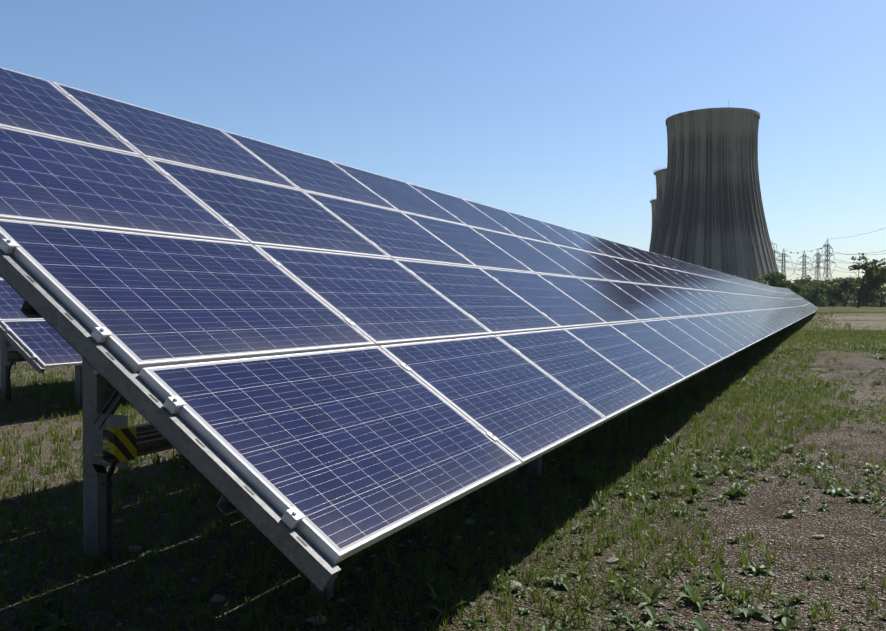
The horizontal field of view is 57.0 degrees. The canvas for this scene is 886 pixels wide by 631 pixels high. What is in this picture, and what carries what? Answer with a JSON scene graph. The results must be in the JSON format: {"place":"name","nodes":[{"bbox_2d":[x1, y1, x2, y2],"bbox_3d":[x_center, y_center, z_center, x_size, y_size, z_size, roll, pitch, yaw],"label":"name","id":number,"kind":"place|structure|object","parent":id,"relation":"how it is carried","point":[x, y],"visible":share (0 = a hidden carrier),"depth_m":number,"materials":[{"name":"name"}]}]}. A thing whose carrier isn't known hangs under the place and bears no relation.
{"place":"outdoors","nodes":[
{"label":"outdoors","id":0,"kind":"place"},
{"bbox_2d":[0,306,885,630],"bbox_3d":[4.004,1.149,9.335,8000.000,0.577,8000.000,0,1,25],"label":"ground","id":1,"kind":"structure","parent":0,"point":[840,526],"depth_m":5.22,"materials":[{"name":"soil"}]},
{"bbox_2d":[0,276,82,406],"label":"solar array","id":2,"kind":"object","parent":1,"relation":"on","point":[39,345],"visible":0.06,"depth_m":10.91,"materials":[{"name":"blue glass"}]},
{"bbox_2d":[0,67,817,600],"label":"solar array","id":3,"kind":"object","parent":1,"relation":"on","point":[312,369],"visible":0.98,"depth_m":4.53,"materials":[{"name":"blue glass"}]},
{"bbox_2d":[0,347,885,630],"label":"weed plants","id":4,"kind":"object","parent":1,"relation":"on","point":[786,623],"visible":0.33,"depth_m":4.60,"materials":[{"name":"green plant"}]},
{"bbox_2d":[0,311,885,630],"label":"grass tufts","id":5,"kind":"object","parent":1,"relation":"on","point":[464,565],"visible":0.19,"depth_m":5.76,"materials":[{"name":"green plant"}]},
{"bbox_2d":[0,351,885,630],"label":"pebbles","id":6,"kind":"object","parent":1,"relation":"on","point":[216,598],"visible":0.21,"depth_m":5.17,"materials":[{"name":"grey stone"}]},
{"bbox_2d":[9,346,885,630],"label":"weeds","id":7,"kind":"object","parent":1,"relation":"on","point":[621,586],"visible":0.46,"depth_m":5.03,"materials":[{"name":"green plant"}]},
{"bbox_2d":[649,199,655,251],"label":"cooling tower","id":8,"kind":"structure","parent":1,"relation":"on","point":[653,204],"depth_m":676.42,"materials":[{"name":"concrete"}]},
{"bbox_2d":[650,167,666,252],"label":"cooling tower","id":9,"kind":"structure","parent":1,"relation":"on","point":[660,175],"depth_m":525.97,"materials":[{"name":"concrete"}]},
{"bbox_2d":[653,107,778,283],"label":"cooling tower","id":10,"kind":"structure","parent":1,"relation":"on","point":[712,216],"depth_m":359.02,"materials":[{"name":"concrete"}]},
{"bbox_2d":[756,270,793,290],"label":"tree","id":11,"kind":"object","parent":1,"relation":"on","point":[777,279],"visible":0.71,"depth_m":250.72,"materials":[{"name":"green plant"}]},
{"bbox_2d":[778,249,794,280],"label":"pylon","id":12,"kind":"object","parent":1,"relation":"on","point":[784,266],"visible":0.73,"depth_m":471.93,"materials":[{"name":"silver metal"}]},
{"bbox_2d":[784,280,805,295],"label":"tree","id":13,"kind":"object","parent":1,"relation":"on","point":[797,288],"visible":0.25,"depth_m":261.34,"materials":[{"name":"green plant"}]},
{"bbox_2d":[793,251,814,284],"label":"pylon","id":14,"kind":"object","parent":1,"relation":"on","point":[803,265],"visible":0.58,"depth_m":522.70,"materials":[{"name":"silver metal"}]},
{"bbox_2d":[792,275,817,286],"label":"tree","id":15,"kind":"object","parent":1,"relation":"on","point":[802,281],"visible":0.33,"depth_m":428.31,"materials":[{"name":"green plant"}]},
{"bbox_2d":[796,284,813,296],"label":"tree","id":16,"kind":"object","parent":1,"relation":"on","point":[806,286],"visible":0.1,"depth_m":300.58,"materials":[{"name":"green plant"}]},
{"bbox_2d":[799,285,827,305],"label":"tree","id":17,"kind":"object","parent":1,"relation":"on","point":[811,295],"visible":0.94,"depth_m":250.50,"materials":[{"name":"green plant"}]},
{"bbox_2d":[810,249,824,300],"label":"pylon","id":18,"kind":"object","parent":1,"relation":"on","point":[816,262],"visible":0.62,"depth_m":502.76,"materials":[{"name":"silver metal"}]},
{"bbox_2d":[777,228,885,277],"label":"power lines","id":19,"kind":"object","parent":18,"relation":"attached to","point":[827,260],"visible":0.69,"depth_m":447.16,"materials":[{"name":"grey metal"}]},
{"bbox_2d":[803,279,838,301],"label":"tree","id":20,"kind":"object","parent":1,"relation":"on","point":[821,283],"visible":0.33,"depth_m":286.49,"materials":[{"name":"green plant"}]},
{"bbox_2d":[817,301,827,306],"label":"bush","id":21,"kind":"object","parent":1,"relation":"on","point":[823,304],"visible":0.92,"depth_m":256.45,"materials":[{"name":"green plant"}]},
{"bbox_2d":[818,239,835,301],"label":"pylon","id":22,"kind":"object","parent":1,"relation":"on","point":[827,255],"visible":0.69,"depth_m":442.19,"materials":[{"name":"silver metal"}]},
{"bbox_2d":[825,300,837,306],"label":"bush","id":23,"kind":"object","parent":1,"relation":"on","point":[830,303],"visible":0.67,"depth_m":259.83,"materials":[{"name":"green plant"}]},
{"bbox_2d":[826,276,847,300],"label":"tree","id":24,"kind":"object","parent":1,"relation":"on","point":[838,279],"visible":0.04,"depth_m":329.69,"materials":[{"name":"green plant"}]},
{"bbox_2d":[823,276,866,306],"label":"tree","id":25,"kind":"object","parent":1,"relation":"on","point":[834,291],"visible":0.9,"depth_m":261.94,"materials":[{"name":"green plant"}]},
{"bbox_2d":[849,301,866,306],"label":"bush","id":26,"kind":"object","parent":1,"relation":"on","point":[854,303],"visible":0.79,"depth_m":270.76,"materials":[{"name":"green plant"}]},
{"bbox_2d":[846,277,885,306],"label":"tree","id":27,"kind":"object","parent":1,"relation":"on","point":[879,287],"visible":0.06,"depth_m":275.93,"materials":[{"name":"green plant"}]},
{"bbox_2d":[848,253,885,307],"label":"tree","id":28,"kind":"object","parent":1,"relation":"on","point":[865,267],"visible":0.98,"depth_m":202.94,"materials":[{"name":"green plant"}]},
{"bbox_2d":[851,265,885,306],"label":"tree","id":29,"kind":"object","parent":1,"relation":"on","point":[869,293],"visible":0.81,"depth_m":241.96,"materials":[{"name":"green plant"}]},
{"bbox_2d":[860,298,880,306],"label":"bush","id":30,"kind":"object","parent":1,"relation":"on","point":[865,303],"visible":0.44,"depth_m":274.44,"materials":[{"name":"green plant"}]},
{"bbox_2d":[867,302,879,306],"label":"bush","id":31,"kind":"object","parent":1,"relation":"on","point":[874,305],"visible":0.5,"depth_m":266.09,"materials":[{"name":"green plant"}]},
{"bbox_2d":[0,0,885,301],"label":"sky","id":32,"kind":"structure","parent":0,"point":[556,112],"materials":[{"name":"blue"}]}
]}

